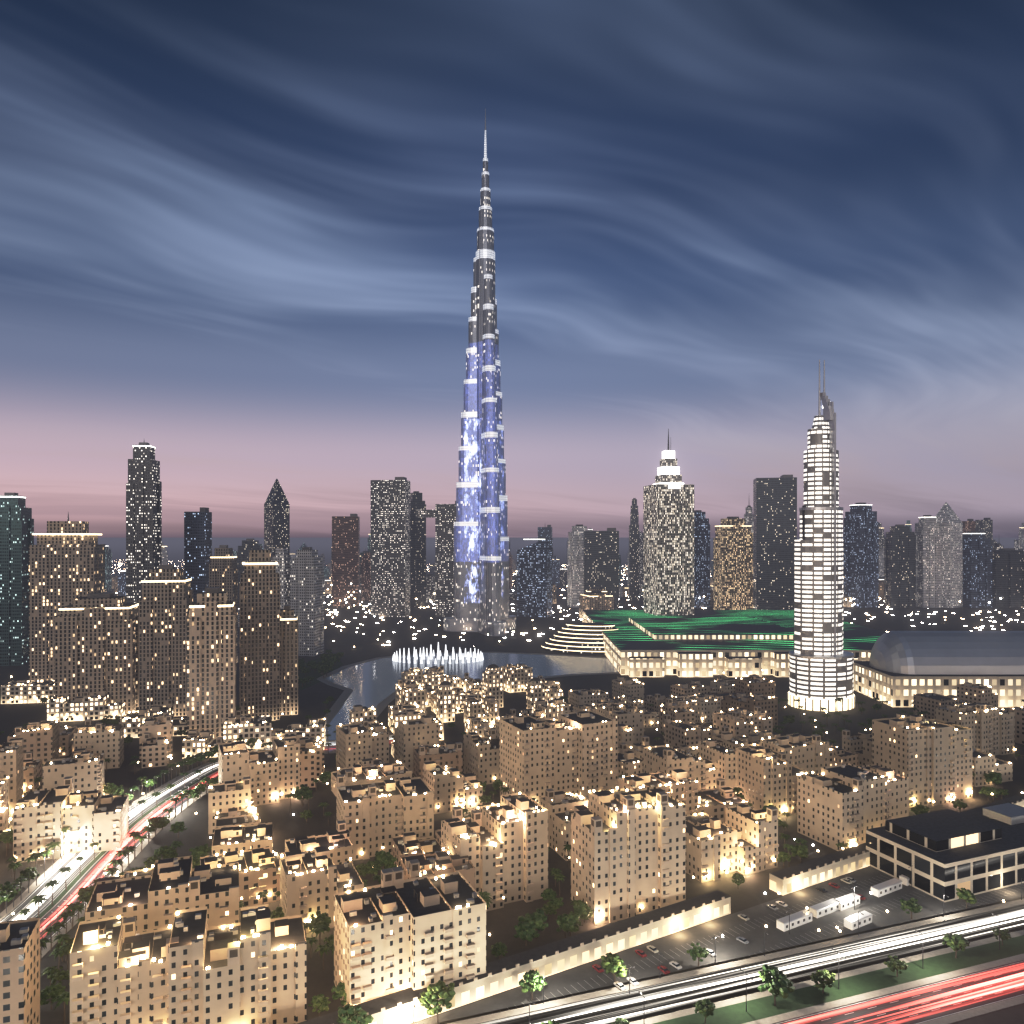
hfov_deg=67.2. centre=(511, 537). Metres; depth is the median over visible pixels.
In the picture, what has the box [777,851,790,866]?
tree
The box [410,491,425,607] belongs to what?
dark tower
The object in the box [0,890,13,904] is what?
tree
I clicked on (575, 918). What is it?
tree
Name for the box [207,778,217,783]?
tree
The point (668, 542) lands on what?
art deco tower
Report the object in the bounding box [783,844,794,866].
palm
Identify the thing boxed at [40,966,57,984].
palm
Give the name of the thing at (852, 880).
car
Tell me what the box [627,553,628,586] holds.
skyline
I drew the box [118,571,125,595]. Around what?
skyline
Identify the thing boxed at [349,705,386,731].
souk
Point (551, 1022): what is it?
tree
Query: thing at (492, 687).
souk domes
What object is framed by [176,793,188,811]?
palm
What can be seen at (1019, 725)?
old town
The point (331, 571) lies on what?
skyline
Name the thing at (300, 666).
tree
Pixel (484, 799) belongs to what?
tree
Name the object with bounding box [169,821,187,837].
tree
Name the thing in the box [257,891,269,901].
palm
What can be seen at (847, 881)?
car
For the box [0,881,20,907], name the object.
tree
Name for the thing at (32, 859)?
palm
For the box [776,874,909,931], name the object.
buses
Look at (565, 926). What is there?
tree
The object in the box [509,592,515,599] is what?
midrise
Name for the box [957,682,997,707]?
old town
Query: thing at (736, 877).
tree
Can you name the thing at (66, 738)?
old town
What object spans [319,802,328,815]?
palm
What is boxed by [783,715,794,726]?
tree
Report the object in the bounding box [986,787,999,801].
tree
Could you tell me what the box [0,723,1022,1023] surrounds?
street lights
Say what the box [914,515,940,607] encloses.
tower
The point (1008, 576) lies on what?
tower
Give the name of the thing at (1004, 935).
tree
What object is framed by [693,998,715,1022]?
tree
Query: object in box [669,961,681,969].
car
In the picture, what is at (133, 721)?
building
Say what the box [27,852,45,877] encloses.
palm
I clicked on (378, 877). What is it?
palm
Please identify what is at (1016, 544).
skyline
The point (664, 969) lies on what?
car
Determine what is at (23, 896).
boulevard pavement
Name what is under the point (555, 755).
apartment building
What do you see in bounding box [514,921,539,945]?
tree
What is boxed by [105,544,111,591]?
skyline
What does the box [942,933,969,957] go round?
tree
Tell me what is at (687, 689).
old town
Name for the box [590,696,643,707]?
old town
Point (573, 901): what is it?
palm
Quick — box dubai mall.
[582,610,885,676]
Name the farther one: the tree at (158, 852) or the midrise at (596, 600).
the midrise at (596, 600)
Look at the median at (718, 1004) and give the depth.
256.76 m
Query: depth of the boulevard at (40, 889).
345.81 m
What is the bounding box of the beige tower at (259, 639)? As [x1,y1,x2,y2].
[239,550,279,720]
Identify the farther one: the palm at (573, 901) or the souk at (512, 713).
the souk at (512, 713)
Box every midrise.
[113,576,117,595]
[325,578,330,593]
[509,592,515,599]
[512,559,515,571]
[552,583,555,603]
[560,567,566,585]
[579,590,613,617]
[585,587,607,593]
[619,586,622,597]
[620,585,628,595]
[710,590,712,606]
[843,594,851,606]
[879,577,883,599]
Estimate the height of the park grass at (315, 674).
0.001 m
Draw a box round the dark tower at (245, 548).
[237,539,261,602]
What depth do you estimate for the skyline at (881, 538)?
2256.11 m
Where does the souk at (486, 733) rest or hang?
on the ground at (358, 635)
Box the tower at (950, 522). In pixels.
[935,502,962,607]
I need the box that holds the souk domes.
[436,664,544,722]
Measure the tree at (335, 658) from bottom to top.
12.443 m
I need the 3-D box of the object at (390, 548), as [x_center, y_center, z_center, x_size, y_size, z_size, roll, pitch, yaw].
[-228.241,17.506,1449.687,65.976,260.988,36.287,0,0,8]
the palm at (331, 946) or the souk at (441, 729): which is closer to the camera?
the palm at (331, 946)
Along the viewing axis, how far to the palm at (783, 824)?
380.63 m
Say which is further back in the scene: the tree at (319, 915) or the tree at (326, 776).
the tree at (326, 776)
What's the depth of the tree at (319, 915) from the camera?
283.93 m
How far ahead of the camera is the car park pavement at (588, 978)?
275.60 m
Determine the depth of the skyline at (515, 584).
2071.34 m
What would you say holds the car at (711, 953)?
on the car park pavement at (588, 978)
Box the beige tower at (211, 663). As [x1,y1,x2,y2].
[187,587,235,737]
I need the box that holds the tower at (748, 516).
[744,506,752,532]
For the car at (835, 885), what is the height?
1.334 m
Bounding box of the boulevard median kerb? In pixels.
[36,746,327,919]
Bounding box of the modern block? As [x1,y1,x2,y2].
[866,803,1023,901]
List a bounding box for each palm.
[0,832,12,856]
[7,856,18,876]
[7,865,20,878]
[8,861,23,879]
[13,876,27,893]
[18,908,31,917]
[24,857,34,867]
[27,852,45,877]
[30,895,47,916]
[40,938,52,960]
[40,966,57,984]
[41,850,51,870]
[43,925,60,950]
[44,842,61,862]
[45,880,60,904]
[48,947,66,969]
[50,991,69,1023]
[52,921,67,940]
[53,933,70,961]
[56,910,75,933]
[59,867,73,890]
[61,943,72,969]
[62,826,71,854]
[63,902,82,928]
[75,856,85,874]
[75,904,85,920]
[76,916,84,924]
[79,896,90,915]
[88,842,99,860]
[90,877,104,885]
[103,867,118,876]
[108,859,123,874]
[113,850,129,871]
[122,846,137,866]
[126,831,142,858]
[128,786,138,800]
[129,760,139,773]
[136,835,148,851]
[137,776,147,795]
[142,826,156,843]
[145,861,154,867]
[152,792,161,805]
[160,770,168,783]
[163,807,174,819]
[166,784,174,796]
[167,764,175,778]
[169,798,180,816]
[169,841,184,851]
[175,761,184,774]
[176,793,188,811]
[180,772,188,787]
[182,790,192,806]
[194,769,203,779]
[200,777,211,793]
[208,759,217,772]
[239,901,244,907]
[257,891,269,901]
[285,793,295,814]
[303,922,312,938]
[304,794,312,809]
[306,937,317,957]
[310,924,329,955]
[313,917,328,941]
[314,944,331,969]
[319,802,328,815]
[327,944,333,954]
[373,875,380,883]
[479,891,493,900]
[484,898,491,905]
[501,787,509,794]
[549,868,562,886]
[553,873,564,895]
[562,844,570,866]
[569,900,581,905]
[733,787,742,792]
[778,822,788,833]
[779,833,790,849]
[782,812,790,816]
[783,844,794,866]
[792,838,808,845]
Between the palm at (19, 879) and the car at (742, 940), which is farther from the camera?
the palm at (19, 879)
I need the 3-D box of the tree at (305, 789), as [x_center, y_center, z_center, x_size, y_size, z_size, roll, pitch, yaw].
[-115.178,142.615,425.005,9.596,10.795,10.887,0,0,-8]
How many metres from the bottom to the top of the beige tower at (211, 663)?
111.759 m
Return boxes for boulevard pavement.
[0,734,393,920]
[41,746,390,957]
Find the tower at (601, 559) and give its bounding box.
[584,528,618,609]
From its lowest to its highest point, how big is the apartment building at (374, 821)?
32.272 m
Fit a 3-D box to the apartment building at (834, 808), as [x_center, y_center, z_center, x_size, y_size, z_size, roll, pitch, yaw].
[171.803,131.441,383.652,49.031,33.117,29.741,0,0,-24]
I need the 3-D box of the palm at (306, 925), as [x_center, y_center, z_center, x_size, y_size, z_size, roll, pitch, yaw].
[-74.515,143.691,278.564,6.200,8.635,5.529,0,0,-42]
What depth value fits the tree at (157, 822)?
380.54 m
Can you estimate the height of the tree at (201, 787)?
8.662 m
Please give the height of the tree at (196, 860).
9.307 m
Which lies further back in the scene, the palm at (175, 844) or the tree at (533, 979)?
the palm at (175, 844)
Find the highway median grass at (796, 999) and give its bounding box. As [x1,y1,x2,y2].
[653,935,1023,1023]
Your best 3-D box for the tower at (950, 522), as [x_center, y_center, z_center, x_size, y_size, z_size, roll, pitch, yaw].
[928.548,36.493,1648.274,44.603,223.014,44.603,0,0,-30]
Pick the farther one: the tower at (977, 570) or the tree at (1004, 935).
the tower at (977, 570)
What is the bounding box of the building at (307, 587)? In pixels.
[290,547,323,655]
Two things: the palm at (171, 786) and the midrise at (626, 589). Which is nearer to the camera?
the palm at (171, 786)
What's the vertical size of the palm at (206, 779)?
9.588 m
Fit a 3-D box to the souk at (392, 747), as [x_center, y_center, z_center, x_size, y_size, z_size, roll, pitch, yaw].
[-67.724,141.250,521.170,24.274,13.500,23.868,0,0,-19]
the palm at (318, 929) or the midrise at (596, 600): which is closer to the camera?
the palm at (318, 929)
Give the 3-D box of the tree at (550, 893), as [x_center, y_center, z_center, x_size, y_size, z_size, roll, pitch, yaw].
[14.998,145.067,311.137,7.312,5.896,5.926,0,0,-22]
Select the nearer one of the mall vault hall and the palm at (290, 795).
the palm at (290, 795)
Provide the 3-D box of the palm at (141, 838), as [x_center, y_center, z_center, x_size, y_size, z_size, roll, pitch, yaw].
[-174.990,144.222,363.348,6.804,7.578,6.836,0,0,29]
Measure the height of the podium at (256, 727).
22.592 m
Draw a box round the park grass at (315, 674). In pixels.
[298,658,342,689]
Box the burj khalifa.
[444,108,515,635]
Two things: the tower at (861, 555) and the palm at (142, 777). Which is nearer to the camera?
the palm at (142, 777)
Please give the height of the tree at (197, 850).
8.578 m
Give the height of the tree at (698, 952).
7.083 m
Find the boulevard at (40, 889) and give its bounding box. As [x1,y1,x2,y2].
[0,736,393,938]
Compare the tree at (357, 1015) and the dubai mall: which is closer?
the tree at (357, 1015)
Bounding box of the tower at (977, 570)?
[963,531,992,607]
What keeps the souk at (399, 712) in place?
on the ground at (358, 635)
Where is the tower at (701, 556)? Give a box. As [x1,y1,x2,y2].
[694,510,709,607]
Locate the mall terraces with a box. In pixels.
[541,623,617,654]
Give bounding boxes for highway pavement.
[447,899,1023,1023]
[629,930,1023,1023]
[743,953,1023,1023]
[920,995,1023,1023]
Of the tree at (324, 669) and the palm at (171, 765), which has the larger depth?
the tree at (324, 669)
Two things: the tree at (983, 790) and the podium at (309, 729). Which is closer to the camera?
the tree at (983, 790)
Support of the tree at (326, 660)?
on the park grass at (315, 674)
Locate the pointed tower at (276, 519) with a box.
[264,479,289,560]
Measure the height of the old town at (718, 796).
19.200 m
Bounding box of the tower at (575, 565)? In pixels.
[567,525,586,607]
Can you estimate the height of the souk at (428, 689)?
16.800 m
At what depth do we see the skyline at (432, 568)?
2547.64 m
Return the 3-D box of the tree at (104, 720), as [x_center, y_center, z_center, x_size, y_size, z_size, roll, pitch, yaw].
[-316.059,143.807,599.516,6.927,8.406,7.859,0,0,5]
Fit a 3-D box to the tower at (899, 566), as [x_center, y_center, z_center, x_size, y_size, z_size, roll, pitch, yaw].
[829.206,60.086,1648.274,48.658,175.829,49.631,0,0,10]
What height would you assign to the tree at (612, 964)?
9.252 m
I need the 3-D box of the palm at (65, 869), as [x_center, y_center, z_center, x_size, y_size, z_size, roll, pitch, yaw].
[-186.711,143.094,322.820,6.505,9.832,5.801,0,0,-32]
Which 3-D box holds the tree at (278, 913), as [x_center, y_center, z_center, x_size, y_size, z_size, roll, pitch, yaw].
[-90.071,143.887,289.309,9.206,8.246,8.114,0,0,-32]
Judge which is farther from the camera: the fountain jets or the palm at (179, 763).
the fountain jets
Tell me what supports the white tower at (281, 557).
on the ground at (358, 635)
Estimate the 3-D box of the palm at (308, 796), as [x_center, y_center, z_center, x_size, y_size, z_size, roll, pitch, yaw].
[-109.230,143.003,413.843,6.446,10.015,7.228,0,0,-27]
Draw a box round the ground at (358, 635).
[0,539,1023,1023]
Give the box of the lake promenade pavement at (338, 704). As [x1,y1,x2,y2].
[317,652,618,751]
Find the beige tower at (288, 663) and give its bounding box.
[280,605,297,715]
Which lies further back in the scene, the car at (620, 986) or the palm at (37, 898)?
the palm at (37, 898)
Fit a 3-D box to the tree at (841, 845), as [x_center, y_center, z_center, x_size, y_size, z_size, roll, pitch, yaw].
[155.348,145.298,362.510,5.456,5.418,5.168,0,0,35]
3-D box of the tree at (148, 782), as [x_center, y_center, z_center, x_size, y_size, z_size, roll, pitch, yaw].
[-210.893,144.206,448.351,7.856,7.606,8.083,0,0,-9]
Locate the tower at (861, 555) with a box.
[844,503,878,607]
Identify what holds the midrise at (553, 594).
on the ground at (358, 635)
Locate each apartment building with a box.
[13,776,127,862]
[70,915,178,1023]
[85,856,238,931]
[169,904,306,1023]
[334,866,485,1005]
[336,774,433,860]
[441,792,547,910]
[499,710,617,802]
[571,787,685,924]
[686,804,778,882]
[797,763,908,850]
[872,715,972,807]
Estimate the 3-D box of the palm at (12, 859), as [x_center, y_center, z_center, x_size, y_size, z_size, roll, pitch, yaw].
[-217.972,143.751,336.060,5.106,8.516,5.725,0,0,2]
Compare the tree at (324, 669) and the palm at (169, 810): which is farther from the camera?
the tree at (324, 669)
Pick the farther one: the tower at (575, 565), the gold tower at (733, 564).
the tower at (575, 565)
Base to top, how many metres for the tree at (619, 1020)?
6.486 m
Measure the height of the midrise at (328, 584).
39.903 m
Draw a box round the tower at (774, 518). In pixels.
[753,475,796,609]
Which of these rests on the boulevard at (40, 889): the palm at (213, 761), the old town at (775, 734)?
the palm at (213, 761)
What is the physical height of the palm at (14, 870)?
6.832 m
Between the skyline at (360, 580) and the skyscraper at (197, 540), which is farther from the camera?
the skyline at (360, 580)
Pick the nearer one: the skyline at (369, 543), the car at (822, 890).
the car at (822, 890)
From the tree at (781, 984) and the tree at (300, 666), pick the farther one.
the tree at (300, 666)
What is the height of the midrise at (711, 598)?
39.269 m
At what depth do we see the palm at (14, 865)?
332.54 m
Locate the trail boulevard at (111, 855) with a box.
[16,748,335,930]
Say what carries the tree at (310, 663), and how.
on the park grass at (315, 674)
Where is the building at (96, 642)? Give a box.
[55,593,138,713]
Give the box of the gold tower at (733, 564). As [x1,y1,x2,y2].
[713,517,752,609]
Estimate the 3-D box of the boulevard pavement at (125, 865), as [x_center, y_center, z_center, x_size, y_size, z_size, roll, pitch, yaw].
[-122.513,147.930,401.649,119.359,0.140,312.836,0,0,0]
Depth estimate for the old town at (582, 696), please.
677.57 m
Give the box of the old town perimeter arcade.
[297,795,1023,1023]
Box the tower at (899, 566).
[884,525,915,607]
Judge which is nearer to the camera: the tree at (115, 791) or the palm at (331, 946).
the palm at (331, 946)
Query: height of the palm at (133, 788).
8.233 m
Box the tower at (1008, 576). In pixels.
[993,548,1023,607]
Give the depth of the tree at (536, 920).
283.15 m
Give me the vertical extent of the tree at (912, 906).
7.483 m
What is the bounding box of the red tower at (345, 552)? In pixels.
[332,514,359,607]
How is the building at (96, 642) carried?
on the ground at (358, 635)
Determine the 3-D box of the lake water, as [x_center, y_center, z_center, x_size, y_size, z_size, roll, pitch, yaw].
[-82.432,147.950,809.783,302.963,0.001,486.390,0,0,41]
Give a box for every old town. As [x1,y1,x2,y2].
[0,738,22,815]
[0,778,8,841]
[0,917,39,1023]
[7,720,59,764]
[23,751,41,794]
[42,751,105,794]
[60,726,76,755]
[70,748,103,758]
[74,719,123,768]
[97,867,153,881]
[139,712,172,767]
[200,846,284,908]
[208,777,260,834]
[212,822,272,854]
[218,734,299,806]
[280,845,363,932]
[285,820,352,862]
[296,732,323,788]
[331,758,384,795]
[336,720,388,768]
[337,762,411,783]
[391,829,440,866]
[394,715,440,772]
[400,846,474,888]
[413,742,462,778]
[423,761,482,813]
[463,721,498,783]
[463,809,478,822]
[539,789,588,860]
[568,688,608,704]
[573,701,609,710]
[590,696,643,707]
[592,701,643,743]
[612,676,643,699]
[618,724,633,750]
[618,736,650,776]
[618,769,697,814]
[638,707,658,727]
[641,693,676,711]
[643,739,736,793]
[659,698,694,735]
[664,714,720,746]
[671,680,709,695]
[672,693,720,722]
[673,745,697,755]
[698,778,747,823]
[703,687,736,712]
[710,675,734,692]
[712,726,774,749]
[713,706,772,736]
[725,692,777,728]
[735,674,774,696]
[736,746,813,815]
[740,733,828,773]
[772,732,785,736]
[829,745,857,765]
[842,729,871,765]
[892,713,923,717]
[913,693,966,718]
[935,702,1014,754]
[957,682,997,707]
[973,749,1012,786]
[1009,706,1023,744]
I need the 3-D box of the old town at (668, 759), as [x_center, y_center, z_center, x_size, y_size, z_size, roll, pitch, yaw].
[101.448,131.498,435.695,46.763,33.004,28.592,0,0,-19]
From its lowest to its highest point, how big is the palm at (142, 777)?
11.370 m
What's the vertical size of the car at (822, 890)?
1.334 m
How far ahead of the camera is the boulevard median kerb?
350.39 m
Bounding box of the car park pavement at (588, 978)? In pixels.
[414,866,1023,1023]
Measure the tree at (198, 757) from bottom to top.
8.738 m
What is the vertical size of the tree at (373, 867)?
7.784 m
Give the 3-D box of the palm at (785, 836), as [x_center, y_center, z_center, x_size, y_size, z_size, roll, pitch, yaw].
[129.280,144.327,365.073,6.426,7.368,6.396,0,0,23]
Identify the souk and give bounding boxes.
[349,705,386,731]
[388,704,425,733]
[391,741,393,756]
[396,679,425,710]
[401,668,441,688]
[424,684,438,706]
[425,665,447,681]
[431,688,480,713]
[433,717,443,739]
[446,673,473,689]
[464,696,498,724]
[465,678,482,696]
[465,716,494,736]
[484,728,494,736]
[495,709,526,720]
[501,664,531,692]
[521,698,577,718]
[538,675,563,699]
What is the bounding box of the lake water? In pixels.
[325,653,617,751]
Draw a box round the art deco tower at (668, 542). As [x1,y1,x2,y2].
[643,429,693,615]
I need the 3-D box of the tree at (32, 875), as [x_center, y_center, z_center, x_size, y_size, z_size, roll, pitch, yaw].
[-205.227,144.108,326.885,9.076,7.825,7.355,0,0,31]
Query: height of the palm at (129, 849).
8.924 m
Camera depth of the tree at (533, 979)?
245.28 m
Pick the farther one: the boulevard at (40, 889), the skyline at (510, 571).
the skyline at (510, 571)
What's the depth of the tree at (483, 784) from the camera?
437.50 m
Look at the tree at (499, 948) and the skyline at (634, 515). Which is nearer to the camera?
the tree at (499, 948)
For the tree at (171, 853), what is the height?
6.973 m
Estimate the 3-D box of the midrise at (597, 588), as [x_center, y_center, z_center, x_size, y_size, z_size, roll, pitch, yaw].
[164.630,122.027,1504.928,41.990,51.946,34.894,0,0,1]
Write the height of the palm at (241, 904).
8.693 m
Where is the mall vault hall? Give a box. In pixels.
[853,631,1023,706]
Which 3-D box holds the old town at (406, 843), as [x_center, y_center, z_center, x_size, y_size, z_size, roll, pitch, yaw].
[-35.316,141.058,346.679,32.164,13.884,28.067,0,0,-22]
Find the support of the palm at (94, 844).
on the boulevard at (40, 889)
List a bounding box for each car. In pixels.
[592,964,603,972]
[613,981,625,990]
[626,976,638,985]
[635,949,646,956]
[646,945,658,952]
[657,965,669,973]
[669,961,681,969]
[706,948,714,956]
[736,936,748,943]
[738,914,749,920]
[766,904,777,910]
[776,900,787,906]
[816,887,826,892]
[828,882,839,888]
[841,878,851,883]
[845,877,855,882]
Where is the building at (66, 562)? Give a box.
[29,513,104,680]
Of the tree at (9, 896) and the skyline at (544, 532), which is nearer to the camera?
the tree at (9, 896)
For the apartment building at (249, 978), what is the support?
on the ground at (358, 635)
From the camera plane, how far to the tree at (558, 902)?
302.51 m
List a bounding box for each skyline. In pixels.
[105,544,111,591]
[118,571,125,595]
[162,542,167,564]
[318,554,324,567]
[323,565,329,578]
[331,547,331,596]
[360,550,365,562]
[360,563,360,598]
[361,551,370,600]
[368,530,370,552]
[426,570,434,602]
[430,563,434,575]
[509,552,511,588]
[515,576,516,592]
[538,525,551,541]
[552,556,559,586]
[619,555,620,585]
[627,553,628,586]
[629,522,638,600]
[630,498,638,524]
[639,532,642,594]
[879,523,884,549]
[879,547,883,576]
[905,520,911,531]
[961,519,974,532]
[975,518,992,545]
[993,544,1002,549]
[1014,540,1018,549]
[1019,523,1023,549]
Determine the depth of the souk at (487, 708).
606.16 m
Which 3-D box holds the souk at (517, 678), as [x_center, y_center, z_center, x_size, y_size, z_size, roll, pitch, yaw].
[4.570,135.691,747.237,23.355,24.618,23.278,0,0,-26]
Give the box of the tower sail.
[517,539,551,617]
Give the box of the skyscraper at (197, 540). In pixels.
[184,507,211,601]
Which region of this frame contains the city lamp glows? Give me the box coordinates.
[0,565,1022,969]
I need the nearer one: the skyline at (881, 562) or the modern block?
the modern block
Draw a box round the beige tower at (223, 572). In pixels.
[209,545,237,662]
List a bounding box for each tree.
[0,830,12,850]
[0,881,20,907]
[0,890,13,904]
[20,867,39,885]
[40,983,65,1009]
[48,966,68,987]
[53,938,73,961]
[77,886,94,901]
[99,718,111,724]
[103,782,117,793]
[107,716,119,724]
[109,788,123,795]
[122,793,132,800]
[124,736,132,747]
[141,779,156,791]
[143,855,160,866]
[147,817,169,836]
[153,845,171,857]
[163,848,177,858]
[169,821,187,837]
[177,730,186,735]
[182,756,194,770]
[189,788,200,802]
[189,843,208,857]
[191,752,203,766]
[192,855,206,867]
[195,783,205,792]
[203,751,213,762]
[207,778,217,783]
[211,745,217,758]
[245,738,257,745]
[270,906,283,918]
[294,784,312,804]
[298,664,304,672]
[298,677,303,687]
[300,810,313,822]
[301,668,310,672]
[307,660,315,669]
[308,994,330,1015]
[310,910,330,932]
[317,666,330,676]
[318,771,330,786]
[320,654,328,658]
[320,663,332,675]
[321,658,333,672]
[324,934,333,949]
[325,696,334,701]
[331,655,339,665]
[331,982,346,1006]
[336,1004,373,1023]
[355,863,369,876]
[366,861,380,879]
[374,850,396,868]
[384,864,396,868]
[418,980,454,1022]
[447,723,454,729]
[478,795,491,802]
[479,781,486,789]
[491,942,507,958]
[492,779,502,794]
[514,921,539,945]
[518,908,547,938]
[519,969,546,999]
[541,888,556,901]
[541,1020,558,1023]
[542,902,558,919]
[548,897,563,910]
[556,915,575,937]
[560,911,580,936]
[573,900,592,925]
[601,952,627,981]
[611,1017,629,1023]
[687,942,708,965]
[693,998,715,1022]
[732,872,744,888]
[757,964,795,1005]
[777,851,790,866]
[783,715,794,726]
[791,844,808,862]
[810,969,835,993]
[812,730,822,736]
[836,843,848,848]
[872,703,881,709]
[884,955,908,976]
[900,897,921,919]
[910,804,929,814]
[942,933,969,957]
[951,799,966,808]
[956,888,977,907]
[979,787,995,796]
[983,773,1001,787]
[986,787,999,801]
[992,928,1010,945]
[996,789,1008,799]
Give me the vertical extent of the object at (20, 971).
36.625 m
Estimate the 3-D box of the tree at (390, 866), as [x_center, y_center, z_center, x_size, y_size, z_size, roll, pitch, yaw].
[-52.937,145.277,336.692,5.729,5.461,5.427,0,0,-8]
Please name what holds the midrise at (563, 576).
on the ground at (358, 635)
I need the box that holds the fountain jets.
[392,642,483,663]
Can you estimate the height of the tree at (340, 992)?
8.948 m
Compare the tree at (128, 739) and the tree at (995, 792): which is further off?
the tree at (128, 739)
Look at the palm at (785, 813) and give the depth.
388.35 m
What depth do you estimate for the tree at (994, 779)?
451.68 m
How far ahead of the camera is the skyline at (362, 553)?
1911.78 m
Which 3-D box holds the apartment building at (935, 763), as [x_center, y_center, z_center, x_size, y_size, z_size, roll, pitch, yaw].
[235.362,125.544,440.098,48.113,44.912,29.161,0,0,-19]
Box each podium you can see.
[1,679,54,703]
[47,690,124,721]
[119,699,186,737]
[182,729,226,758]
[224,710,284,748]
[285,718,325,745]
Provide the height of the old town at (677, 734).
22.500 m
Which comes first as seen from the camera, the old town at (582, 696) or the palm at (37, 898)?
the palm at (37, 898)
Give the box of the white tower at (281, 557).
[273,545,290,609]
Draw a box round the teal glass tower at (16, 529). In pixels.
[0,493,33,665]
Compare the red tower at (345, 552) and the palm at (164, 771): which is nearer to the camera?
the palm at (164, 771)
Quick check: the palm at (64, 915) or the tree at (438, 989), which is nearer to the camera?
the tree at (438, 989)
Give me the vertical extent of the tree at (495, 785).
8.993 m
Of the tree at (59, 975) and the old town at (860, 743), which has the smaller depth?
the tree at (59, 975)
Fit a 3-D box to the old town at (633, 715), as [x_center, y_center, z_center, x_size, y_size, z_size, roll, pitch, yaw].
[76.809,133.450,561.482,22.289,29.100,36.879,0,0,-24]
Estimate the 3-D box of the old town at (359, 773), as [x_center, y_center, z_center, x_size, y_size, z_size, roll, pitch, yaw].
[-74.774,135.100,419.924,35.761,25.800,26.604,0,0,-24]
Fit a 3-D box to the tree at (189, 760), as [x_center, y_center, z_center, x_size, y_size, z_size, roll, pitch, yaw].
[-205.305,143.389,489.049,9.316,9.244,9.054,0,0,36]
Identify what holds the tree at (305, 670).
on the ground at (358, 635)
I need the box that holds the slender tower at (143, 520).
[126,442,161,602]
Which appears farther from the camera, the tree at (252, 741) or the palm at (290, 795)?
the tree at (252, 741)
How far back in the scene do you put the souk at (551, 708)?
576.23 m
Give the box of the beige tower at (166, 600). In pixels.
[139,565,193,715]
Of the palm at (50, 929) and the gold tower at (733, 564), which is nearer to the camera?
the palm at (50, 929)
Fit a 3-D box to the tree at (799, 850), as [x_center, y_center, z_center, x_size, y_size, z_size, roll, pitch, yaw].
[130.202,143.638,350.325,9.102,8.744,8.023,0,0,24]
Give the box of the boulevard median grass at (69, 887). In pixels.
[37,740,393,917]

